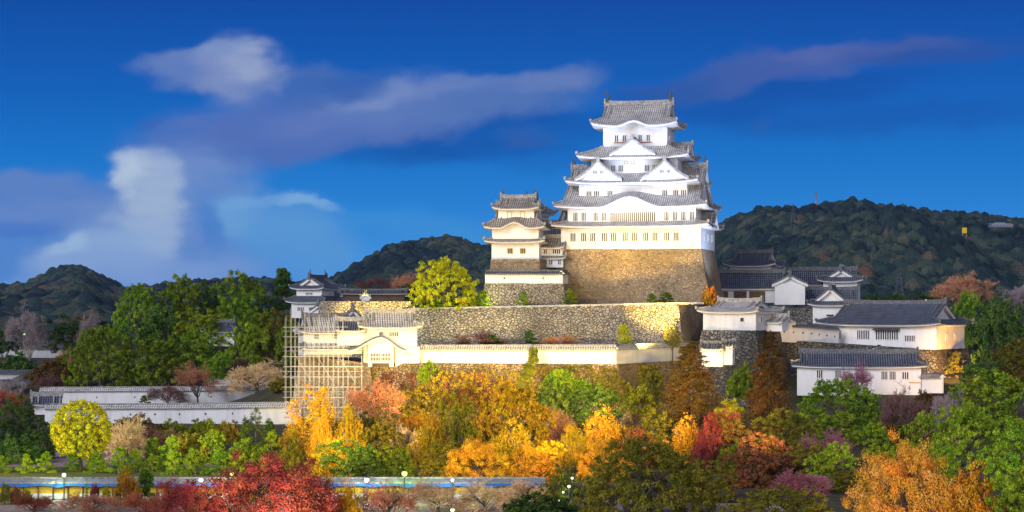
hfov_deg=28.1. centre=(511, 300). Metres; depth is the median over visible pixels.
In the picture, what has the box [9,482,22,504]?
autumn tree
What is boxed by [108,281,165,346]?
broadleaf tree
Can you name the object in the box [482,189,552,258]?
keep
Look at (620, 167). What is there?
window
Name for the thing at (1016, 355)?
evergreen tree
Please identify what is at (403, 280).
bare tree
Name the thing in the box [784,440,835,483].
evergreen tree
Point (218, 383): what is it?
raised wall
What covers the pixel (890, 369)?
turret
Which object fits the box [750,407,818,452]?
evergreen tree
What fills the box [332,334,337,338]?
window
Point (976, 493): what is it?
autumn tree
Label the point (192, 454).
pruned pine
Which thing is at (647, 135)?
window
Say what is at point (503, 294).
stone plinth
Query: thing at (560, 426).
bare tree
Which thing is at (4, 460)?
pruned pine
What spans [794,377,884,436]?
broadleaf tree
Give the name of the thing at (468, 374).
creeper
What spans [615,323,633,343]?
evergreen tree
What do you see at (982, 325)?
evergreen tree
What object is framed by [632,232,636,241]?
window
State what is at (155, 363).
tree
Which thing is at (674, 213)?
window
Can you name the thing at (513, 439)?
autumn tree
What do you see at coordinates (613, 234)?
window
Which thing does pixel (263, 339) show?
evergreen tree
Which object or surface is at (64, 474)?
street lamp
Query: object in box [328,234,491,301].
hill
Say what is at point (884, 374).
window
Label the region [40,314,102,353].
evergreen tree
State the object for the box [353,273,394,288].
bare tree
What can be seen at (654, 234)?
window
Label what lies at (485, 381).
creeper
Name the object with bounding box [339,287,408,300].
bailey corridor
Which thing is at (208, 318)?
evergreen tree
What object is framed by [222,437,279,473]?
shrub
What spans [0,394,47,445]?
evergreen tree
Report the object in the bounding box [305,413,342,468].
autumn tree
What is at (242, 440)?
pruned pine
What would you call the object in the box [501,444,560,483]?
autumn tree
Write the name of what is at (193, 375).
bare tree
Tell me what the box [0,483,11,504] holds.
autumn tree
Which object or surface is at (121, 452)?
pruned pine
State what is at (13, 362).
shrub
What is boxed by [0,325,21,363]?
evergreen tree
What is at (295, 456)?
shrub
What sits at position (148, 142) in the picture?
sky
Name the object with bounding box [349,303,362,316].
gate turret
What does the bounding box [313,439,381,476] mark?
evergreen tree
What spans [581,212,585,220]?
window
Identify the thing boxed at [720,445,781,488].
tree
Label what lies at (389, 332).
window
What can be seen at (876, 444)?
evergreen tree
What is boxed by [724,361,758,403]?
shrub
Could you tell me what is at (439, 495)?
bare tree
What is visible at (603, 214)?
window
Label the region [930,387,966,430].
bare tree
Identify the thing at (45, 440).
evergreen tree
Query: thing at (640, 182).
castle keep
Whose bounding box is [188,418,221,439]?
shrub
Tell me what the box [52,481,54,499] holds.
street lamp
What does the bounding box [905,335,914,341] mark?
window
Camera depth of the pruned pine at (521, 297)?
384.02 m
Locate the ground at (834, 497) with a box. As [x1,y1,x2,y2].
[0,330,1023,511]
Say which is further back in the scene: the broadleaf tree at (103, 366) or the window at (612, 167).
the broadleaf tree at (103, 366)
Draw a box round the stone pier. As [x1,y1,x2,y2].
[686,330,790,405]
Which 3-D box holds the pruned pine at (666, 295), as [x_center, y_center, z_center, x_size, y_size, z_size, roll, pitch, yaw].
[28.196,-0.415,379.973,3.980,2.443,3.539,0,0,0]
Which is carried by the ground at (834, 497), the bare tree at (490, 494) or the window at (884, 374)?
the bare tree at (490, 494)
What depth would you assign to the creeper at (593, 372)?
344.05 m
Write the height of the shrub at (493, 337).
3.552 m
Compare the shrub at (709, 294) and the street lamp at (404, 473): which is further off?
the shrub at (709, 294)
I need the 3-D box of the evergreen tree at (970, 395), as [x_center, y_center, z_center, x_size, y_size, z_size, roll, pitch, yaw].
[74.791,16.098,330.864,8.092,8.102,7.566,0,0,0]
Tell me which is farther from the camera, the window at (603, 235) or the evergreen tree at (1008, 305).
the evergreen tree at (1008, 305)
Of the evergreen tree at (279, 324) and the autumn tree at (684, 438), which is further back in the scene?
the evergreen tree at (279, 324)
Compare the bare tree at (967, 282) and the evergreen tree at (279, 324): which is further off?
the bare tree at (967, 282)
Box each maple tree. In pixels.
[144,474,227,511]
[195,449,348,511]
[398,404,449,446]
[440,435,518,476]
[573,436,632,480]
[689,404,744,472]
[840,428,971,511]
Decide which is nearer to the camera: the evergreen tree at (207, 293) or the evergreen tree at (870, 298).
the evergreen tree at (207, 293)
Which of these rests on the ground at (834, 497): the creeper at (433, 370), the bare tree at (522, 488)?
the bare tree at (522, 488)
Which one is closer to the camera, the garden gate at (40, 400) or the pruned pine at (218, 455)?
the pruned pine at (218, 455)
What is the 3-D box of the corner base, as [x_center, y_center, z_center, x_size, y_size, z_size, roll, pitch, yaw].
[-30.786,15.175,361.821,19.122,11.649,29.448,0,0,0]
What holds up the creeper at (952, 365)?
attached to the stone rampart
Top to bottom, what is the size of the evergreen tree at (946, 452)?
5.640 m
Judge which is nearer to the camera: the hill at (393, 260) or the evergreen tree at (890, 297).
the evergreen tree at (890, 297)
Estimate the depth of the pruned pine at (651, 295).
379.64 m
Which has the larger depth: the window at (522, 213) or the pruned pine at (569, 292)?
the window at (522, 213)
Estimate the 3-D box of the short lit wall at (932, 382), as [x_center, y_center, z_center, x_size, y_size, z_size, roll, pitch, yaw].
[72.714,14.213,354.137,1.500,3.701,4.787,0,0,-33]
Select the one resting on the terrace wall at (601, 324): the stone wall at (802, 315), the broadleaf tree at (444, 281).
the broadleaf tree at (444, 281)
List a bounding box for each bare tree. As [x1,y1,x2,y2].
[0,377,27,393]
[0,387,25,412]
[4,302,51,360]
[10,490,56,511]
[33,370,64,389]
[50,489,122,511]
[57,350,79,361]
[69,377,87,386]
[74,310,99,345]
[103,414,150,459]
[119,492,165,511]
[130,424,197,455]
[145,381,190,402]
[172,360,221,402]
[218,357,295,394]
[224,354,249,377]
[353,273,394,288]
[356,477,422,511]
[386,423,420,454]
[390,271,416,298]
[406,475,469,511]
[451,329,509,344]
[451,476,516,511]
[497,477,550,506]
[540,333,580,343]
[545,405,574,441]
[767,468,833,496]
[791,427,854,469]
[839,361,874,399]
[876,381,935,427]
[910,421,959,447]
[926,270,998,318]
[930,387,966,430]
[996,278,1023,336]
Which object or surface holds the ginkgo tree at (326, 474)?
on the ground at (834, 497)
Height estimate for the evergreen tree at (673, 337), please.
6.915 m
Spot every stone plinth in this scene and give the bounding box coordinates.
[479,283,572,306]
[490,259,556,269]
[557,249,724,304]
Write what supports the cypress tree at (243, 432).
on the ground at (834, 497)
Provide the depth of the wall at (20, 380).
438.66 m
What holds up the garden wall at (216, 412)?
on the ground at (834, 497)
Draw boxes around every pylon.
[790,203,795,229]
[895,273,904,297]
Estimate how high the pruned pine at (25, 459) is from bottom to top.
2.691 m
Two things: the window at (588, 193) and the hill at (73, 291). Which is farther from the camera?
the hill at (73, 291)
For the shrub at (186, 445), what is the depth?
266.26 m
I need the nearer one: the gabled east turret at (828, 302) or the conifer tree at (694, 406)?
the conifer tree at (694, 406)
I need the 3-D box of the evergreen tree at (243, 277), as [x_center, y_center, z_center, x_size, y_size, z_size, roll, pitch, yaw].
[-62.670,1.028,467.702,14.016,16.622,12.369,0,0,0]
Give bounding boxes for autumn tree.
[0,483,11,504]
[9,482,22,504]
[106,463,143,507]
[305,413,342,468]
[306,436,364,476]
[331,475,362,511]
[332,404,369,464]
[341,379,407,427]
[405,402,453,469]
[484,416,543,469]
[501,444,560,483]
[552,420,589,469]
[574,403,630,464]
[618,423,662,467]
[662,412,710,463]
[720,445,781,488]
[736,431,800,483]
[942,447,1008,511]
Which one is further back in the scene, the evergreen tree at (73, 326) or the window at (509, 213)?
the evergreen tree at (73, 326)
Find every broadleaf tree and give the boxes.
[60,323,137,386]
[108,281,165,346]
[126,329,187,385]
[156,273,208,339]
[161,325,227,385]
[407,255,479,309]
[472,380,557,452]
[573,435,719,511]
[718,483,834,511]
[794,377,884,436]
[928,399,1007,471]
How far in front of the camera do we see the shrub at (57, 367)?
433.09 m
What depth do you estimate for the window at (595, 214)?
398.52 m
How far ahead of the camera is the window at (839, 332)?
385.60 m
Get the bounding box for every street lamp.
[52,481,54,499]
[62,472,65,498]
[402,470,406,494]
[567,485,570,504]
[571,477,572,503]
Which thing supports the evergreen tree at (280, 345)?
on the ground at (834, 497)
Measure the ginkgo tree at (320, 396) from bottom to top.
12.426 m
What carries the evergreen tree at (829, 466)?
on the ground at (834, 497)
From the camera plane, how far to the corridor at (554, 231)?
413.24 m
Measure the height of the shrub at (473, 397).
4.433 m
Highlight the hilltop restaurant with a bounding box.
[988,223,1012,226]
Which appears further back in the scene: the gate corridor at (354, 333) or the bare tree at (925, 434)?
the gate corridor at (354, 333)
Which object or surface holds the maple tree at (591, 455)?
on the ground at (834, 497)
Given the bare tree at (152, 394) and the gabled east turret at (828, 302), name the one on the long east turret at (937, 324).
the gabled east turret at (828, 302)
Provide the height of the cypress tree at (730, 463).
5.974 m
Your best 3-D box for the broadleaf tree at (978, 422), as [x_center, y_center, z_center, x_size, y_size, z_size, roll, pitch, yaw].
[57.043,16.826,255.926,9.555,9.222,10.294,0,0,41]
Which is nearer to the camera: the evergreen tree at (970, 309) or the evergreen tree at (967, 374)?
the evergreen tree at (967, 374)
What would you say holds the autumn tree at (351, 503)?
on the ground at (834, 497)
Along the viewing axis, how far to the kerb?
212.40 m
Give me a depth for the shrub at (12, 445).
263.14 m
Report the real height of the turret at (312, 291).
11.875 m
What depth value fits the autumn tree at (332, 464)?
241.87 m
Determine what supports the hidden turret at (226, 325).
on the ground at (834, 497)
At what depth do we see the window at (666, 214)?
395.42 m
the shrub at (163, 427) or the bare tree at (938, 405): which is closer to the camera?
the shrub at (163, 427)
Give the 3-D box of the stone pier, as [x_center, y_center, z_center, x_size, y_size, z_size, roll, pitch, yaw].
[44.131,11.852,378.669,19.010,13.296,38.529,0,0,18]
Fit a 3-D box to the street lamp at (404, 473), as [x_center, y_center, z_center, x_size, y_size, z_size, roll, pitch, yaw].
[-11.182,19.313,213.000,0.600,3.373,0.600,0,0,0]
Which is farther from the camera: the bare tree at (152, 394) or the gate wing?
the bare tree at (152, 394)
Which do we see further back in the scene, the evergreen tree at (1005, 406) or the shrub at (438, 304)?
the shrub at (438, 304)
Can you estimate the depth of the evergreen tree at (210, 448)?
265.65 m
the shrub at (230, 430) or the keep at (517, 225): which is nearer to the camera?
the shrub at (230, 430)
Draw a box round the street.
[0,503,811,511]
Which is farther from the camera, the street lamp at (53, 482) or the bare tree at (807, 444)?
the bare tree at (807, 444)
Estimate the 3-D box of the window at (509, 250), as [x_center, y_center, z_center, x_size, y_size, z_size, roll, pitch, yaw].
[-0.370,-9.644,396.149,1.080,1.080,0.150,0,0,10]
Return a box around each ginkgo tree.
[284,383,353,456]
[321,464,332,496]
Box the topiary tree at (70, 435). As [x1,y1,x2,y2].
[48,399,112,469]
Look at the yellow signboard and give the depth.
1706.70 m
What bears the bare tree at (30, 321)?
on the ground at (834, 497)
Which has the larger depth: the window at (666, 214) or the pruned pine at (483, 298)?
the window at (666, 214)
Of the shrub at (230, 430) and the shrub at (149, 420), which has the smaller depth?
the shrub at (230, 430)
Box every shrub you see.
[0,350,38,369]
[0,432,46,464]
[22,356,80,384]
[85,459,107,467]
[89,483,99,501]
[93,412,166,450]
[102,484,110,499]
[141,417,156,426]
[158,432,209,462]
[159,418,192,438]
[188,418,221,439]
[215,419,240,443]
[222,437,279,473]
[267,376,294,392]
[276,437,308,474]
[416,297,479,307]
[416,365,430,382]
[444,385,485,410]
[482,332,500,343]
[501,491,579,511]
[527,385,581,422]
[620,381,663,417]
[637,363,663,390]
[701,285,716,305]
[714,397,743,422]
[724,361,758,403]
[865,420,922,452]
[907,389,939,421]
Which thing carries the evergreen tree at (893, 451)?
on the ground at (834, 497)
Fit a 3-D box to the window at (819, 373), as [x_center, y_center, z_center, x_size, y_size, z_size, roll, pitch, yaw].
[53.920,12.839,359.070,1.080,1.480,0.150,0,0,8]
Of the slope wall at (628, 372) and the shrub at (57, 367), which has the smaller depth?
the slope wall at (628, 372)
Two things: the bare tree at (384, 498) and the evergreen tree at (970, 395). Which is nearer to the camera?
the bare tree at (384, 498)
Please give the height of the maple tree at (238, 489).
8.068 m
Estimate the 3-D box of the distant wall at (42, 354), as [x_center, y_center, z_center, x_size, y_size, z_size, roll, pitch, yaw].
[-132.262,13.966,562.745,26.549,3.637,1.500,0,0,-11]
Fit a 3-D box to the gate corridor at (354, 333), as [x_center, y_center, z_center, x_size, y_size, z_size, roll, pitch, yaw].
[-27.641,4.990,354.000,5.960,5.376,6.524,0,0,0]
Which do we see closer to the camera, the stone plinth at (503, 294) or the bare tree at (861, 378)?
the bare tree at (861, 378)
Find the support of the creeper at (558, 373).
attached to the slope wall at (628, 372)
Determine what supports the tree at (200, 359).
on the ground at (834, 497)
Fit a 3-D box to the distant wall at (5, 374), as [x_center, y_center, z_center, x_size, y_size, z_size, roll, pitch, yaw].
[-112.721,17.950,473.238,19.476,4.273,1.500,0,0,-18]
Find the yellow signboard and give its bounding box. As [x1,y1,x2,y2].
[962,228,966,236]
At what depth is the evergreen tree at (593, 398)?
331.93 m
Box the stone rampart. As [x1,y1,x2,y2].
[785,341,970,375]
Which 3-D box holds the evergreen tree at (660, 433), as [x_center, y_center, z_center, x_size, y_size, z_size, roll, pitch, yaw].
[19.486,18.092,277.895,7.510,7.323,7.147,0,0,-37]
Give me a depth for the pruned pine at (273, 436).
269.60 m
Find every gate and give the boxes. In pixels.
[30,390,62,414]
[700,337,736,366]
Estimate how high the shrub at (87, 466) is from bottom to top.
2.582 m
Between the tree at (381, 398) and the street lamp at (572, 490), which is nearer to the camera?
the street lamp at (572, 490)
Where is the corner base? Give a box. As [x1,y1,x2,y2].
[293,355,374,421]
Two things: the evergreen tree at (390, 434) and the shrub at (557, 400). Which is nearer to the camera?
the evergreen tree at (390, 434)
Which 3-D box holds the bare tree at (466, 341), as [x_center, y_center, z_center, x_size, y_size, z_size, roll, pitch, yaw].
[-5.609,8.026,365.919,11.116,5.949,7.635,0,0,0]
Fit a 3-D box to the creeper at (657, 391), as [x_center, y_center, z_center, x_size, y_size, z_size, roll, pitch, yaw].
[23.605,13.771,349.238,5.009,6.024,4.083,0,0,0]
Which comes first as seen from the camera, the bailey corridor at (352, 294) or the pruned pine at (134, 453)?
the pruned pine at (134, 453)
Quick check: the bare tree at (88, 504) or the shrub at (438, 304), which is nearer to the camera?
the bare tree at (88, 504)
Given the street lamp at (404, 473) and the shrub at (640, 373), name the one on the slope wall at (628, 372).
the shrub at (640, 373)
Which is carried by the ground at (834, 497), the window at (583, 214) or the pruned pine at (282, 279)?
the pruned pine at (282, 279)
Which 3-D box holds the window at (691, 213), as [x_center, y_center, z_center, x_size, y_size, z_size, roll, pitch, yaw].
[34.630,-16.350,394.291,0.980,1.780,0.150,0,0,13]
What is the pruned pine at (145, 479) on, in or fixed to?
on the ground at (834, 497)
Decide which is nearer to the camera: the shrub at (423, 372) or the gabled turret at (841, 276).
the shrub at (423, 372)
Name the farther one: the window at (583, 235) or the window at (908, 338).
the window at (583, 235)
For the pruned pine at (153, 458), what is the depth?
250.81 m
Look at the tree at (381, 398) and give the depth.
331.86 m
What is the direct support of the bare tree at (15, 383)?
on the ground at (834, 497)
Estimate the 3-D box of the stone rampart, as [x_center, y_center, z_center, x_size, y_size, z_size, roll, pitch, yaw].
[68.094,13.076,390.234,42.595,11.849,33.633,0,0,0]
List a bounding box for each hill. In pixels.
[0,264,304,333]
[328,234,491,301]
[715,196,1023,333]
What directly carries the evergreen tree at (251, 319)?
on the ground at (834, 497)
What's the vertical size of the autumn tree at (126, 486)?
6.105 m
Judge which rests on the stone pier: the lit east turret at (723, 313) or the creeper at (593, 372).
the lit east turret at (723, 313)
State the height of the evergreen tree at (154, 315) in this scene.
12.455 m
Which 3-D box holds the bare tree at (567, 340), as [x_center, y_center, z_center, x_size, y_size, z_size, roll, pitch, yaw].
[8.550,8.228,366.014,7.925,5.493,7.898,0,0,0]
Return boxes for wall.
[0,345,73,357]
[0,370,29,378]
[0,379,32,388]
[0,477,544,499]
[39,385,269,402]
[44,401,301,423]
[207,376,296,385]
[318,301,434,357]
[342,360,689,426]
[414,304,712,370]
[420,341,698,363]
[485,270,570,283]
[780,322,839,342]
[781,307,816,323]
[920,373,945,392]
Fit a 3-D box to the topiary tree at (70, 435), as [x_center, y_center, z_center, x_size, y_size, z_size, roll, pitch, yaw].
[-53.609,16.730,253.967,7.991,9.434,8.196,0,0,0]
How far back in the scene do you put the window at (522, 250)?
395.71 m
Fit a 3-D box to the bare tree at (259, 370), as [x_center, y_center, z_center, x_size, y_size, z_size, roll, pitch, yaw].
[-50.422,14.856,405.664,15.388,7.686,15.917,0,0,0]
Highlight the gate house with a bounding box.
[718,267,807,304]
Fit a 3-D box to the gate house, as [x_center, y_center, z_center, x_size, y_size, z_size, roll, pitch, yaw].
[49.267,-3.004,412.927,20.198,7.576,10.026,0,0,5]
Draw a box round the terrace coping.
[415,302,711,309]
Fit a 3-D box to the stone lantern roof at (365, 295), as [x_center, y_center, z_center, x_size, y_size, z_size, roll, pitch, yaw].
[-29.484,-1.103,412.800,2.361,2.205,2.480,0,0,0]
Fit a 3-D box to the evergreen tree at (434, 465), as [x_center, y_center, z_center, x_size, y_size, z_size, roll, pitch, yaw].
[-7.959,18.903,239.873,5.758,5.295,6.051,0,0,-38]
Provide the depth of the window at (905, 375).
356.97 m
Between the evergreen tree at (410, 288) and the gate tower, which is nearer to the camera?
the gate tower
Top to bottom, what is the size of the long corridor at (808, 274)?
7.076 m
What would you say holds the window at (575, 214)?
in the castle keep at (640, 182)
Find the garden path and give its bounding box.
[6,452,399,466]
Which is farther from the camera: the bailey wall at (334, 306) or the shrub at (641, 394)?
the bailey wall at (334, 306)
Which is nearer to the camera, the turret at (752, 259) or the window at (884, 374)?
the window at (884, 374)
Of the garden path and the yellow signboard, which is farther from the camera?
the yellow signboard
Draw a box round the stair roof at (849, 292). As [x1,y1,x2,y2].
[794,285,858,307]
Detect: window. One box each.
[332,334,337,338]
[370,353,379,360]
[381,353,390,360]
[389,332,398,336]
[507,211,511,217]
[507,248,512,253]
[520,211,524,217]
[520,248,525,253]
[570,233,575,241]
[573,212,577,221]
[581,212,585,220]
[581,233,586,241]
[586,191,591,195]
[590,233,595,241]
[593,212,597,220]
[601,212,605,220]
[601,232,606,241]
[610,165,615,171]
[610,208,655,220]
[611,232,615,241]
[614,135,618,141]
[618,165,622,171]
[622,232,627,241]
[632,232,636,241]
[638,134,641,141]
[643,232,648,240]
[644,165,649,171]
[646,134,649,141]
[652,232,657,240]
[662,190,667,194]
[664,211,668,220]
[664,232,669,240]
[672,211,676,220]
[673,190,678,194]
[673,232,678,240]
[681,211,685,220]
[689,211,693,220]
[816,370,822,377]
[835,370,840,377]
[838,330,841,338]
[857,330,869,338]
[875,330,897,339]
[881,371,887,379]
[889,371,895,379]
[902,372,908,379]
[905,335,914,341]
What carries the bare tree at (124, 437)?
on the ground at (834, 497)
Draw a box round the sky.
[0,0,1023,286]
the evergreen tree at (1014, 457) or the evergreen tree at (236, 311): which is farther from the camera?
the evergreen tree at (236, 311)
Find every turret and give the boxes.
[199,317,243,345]
[283,270,346,317]
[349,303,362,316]
[541,234,566,267]
[695,295,795,330]
[721,247,785,269]
[790,346,927,395]
[806,282,857,323]
[815,298,974,349]
[816,264,866,299]
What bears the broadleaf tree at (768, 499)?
on the ground at (834, 497)
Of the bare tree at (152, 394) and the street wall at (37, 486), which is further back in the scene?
the bare tree at (152, 394)
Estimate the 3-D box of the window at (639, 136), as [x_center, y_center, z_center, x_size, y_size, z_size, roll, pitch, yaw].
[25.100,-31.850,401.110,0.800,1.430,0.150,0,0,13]
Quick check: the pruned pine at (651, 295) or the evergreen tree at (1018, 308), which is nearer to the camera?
the pruned pine at (651, 295)
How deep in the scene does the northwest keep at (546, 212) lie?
428.08 m
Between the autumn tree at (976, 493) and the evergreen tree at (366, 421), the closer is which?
the autumn tree at (976, 493)
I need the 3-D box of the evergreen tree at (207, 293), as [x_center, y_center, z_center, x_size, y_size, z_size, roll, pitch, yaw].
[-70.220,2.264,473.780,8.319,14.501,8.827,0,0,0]
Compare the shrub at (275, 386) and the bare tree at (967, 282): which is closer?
the shrub at (275, 386)
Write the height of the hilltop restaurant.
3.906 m
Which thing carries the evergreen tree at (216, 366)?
on the ground at (834, 497)
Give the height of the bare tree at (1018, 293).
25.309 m
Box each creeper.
[375,370,424,398]
[404,369,520,399]
[423,360,439,376]
[440,373,514,400]
[513,346,538,391]
[537,363,628,396]
[537,368,620,400]
[637,364,664,398]
[944,351,971,377]
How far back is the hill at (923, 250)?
1526.50 m
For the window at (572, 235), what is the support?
in the castle keep at (640, 182)
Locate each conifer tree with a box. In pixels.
[653,341,728,452]
[737,330,799,443]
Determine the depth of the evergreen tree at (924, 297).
509.51 m
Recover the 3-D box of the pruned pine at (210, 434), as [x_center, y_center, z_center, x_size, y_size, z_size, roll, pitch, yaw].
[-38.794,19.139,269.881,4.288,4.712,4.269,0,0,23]
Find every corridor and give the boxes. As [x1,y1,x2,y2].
[335,314,368,345]
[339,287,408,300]
[544,220,560,233]
[778,265,857,286]
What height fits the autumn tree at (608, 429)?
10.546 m
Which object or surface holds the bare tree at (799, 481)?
on the ground at (834, 497)
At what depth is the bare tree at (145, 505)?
200.94 m
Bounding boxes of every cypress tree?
[237,407,277,451]
[715,438,755,485]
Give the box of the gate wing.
[292,310,362,355]
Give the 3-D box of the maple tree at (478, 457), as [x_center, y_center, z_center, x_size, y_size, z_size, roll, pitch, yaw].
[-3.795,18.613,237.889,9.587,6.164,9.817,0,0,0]
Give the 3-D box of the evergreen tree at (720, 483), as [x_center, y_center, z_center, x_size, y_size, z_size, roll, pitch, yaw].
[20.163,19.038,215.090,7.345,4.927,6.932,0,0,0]
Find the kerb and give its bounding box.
[4,500,631,502]
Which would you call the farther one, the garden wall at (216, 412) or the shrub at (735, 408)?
the garden wall at (216, 412)
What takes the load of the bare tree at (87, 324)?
on the ground at (834, 497)
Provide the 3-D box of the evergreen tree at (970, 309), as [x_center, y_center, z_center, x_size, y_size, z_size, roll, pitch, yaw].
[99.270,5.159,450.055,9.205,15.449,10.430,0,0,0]
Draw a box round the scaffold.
[283,305,362,424]
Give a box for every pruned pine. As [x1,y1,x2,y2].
[0,455,12,473]
[15,453,35,473]
[35,451,56,472]
[64,453,82,471]
[82,450,106,473]
[105,445,133,473]
[126,449,146,471]
[137,395,150,402]
[137,468,155,503]
[138,453,160,472]
[141,436,167,463]
[157,434,187,468]
[159,450,187,475]
[178,448,208,475]
[202,428,228,457]
[204,448,229,474]
[233,438,251,455]
[257,267,295,329]
[264,429,285,454]
[474,290,491,305]
[514,291,530,305]
[523,330,540,343]
[562,289,577,304]
[646,292,658,302]
[655,292,673,302]
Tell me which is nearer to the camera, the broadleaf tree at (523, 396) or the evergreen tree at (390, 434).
the evergreen tree at (390, 434)
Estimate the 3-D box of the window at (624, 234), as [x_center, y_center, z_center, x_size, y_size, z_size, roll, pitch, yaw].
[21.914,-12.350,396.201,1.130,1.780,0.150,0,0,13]
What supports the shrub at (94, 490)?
on the ground at (834, 497)
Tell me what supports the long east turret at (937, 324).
on the stone rampart
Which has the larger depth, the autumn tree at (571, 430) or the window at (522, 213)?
the window at (522, 213)
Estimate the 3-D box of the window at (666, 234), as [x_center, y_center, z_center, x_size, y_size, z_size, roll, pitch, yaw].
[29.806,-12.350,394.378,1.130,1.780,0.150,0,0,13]
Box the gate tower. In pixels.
[348,306,423,366]
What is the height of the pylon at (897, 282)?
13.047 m
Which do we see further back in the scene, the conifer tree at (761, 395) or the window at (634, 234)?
the window at (634, 234)
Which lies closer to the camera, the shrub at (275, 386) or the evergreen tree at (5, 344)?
the shrub at (275, 386)
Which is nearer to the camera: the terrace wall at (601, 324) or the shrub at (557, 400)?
the shrub at (557, 400)
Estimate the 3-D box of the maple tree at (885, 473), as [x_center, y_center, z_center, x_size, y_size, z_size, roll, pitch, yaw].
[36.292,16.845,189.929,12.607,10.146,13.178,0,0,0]
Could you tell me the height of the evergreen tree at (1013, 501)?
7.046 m
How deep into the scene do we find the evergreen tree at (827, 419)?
295.14 m
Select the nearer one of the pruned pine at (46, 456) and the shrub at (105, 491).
the shrub at (105, 491)
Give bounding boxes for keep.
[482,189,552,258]
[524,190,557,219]
[550,90,724,250]
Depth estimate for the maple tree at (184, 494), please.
184.81 m
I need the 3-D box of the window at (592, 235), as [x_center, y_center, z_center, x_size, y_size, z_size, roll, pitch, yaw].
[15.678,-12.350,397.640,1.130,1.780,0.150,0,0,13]
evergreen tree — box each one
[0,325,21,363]
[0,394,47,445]
[29,424,63,458]
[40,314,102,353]
[132,305,189,354]
[172,307,228,365]
[191,279,224,331]
[197,431,226,462]
[203,350,237,381]
[208,269,266,323]
[217,288,259,334]
[219,321,273,372]
[236,305,276,347]
[251,301,288,330]
[259,306,298,372]
[274,319,300,376]
[278,426,301,458]
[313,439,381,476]
[353,407,398,452]
[356,421,407,465]
[371,444,416,476]
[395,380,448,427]
[398,282,420,300]
[418,440,469,476]
[437,390,479,451]
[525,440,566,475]
[538,463,585,509]
[572,386,628,429]
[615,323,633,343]
[624,407,678,450]
[662,324,683,361]
[670,459,739,502]
[704,417,765,471]
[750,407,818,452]
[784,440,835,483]
[799,407,863,446]
[802,440,857,488]
[828,470,879,491]
[855,421,897,458]
[860,292,881,299]
[881,290,909,299]
[885,439,926,482]
[897,410,938,455]
[905,292,936,299]
[920,439,962,484]
[948,367,1023,440]
[950,289,984,347]
[955,376,997,417]
[957,357,999,386]
[964,297,1020,382]
[976,294,1022,349]
[976,415,1023,493]
[984,465,1023,511]
[990,336,1023,393]
[994,304,1023,371]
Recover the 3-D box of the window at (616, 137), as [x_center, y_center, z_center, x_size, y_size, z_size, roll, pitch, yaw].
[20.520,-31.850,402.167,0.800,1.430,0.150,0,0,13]
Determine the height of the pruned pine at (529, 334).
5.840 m
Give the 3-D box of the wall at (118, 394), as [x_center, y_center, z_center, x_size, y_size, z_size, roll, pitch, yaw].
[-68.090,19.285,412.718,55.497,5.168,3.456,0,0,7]
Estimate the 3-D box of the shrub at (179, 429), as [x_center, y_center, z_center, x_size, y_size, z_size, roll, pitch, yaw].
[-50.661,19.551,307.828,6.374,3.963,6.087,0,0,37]
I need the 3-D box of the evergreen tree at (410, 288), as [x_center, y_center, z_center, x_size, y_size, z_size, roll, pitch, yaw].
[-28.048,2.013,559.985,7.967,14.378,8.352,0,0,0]
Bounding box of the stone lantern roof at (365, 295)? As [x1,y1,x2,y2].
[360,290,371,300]
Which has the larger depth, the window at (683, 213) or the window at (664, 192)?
the window at (664, 192)
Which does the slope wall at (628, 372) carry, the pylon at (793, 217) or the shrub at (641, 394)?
the shrub at (641, 394)
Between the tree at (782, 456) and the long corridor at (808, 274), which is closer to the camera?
the tree at (782, 456)
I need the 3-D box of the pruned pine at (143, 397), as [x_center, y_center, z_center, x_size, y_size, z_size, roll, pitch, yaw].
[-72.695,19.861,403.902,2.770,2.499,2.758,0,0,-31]
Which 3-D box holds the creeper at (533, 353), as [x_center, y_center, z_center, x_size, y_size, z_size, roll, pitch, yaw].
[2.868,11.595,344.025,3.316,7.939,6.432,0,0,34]

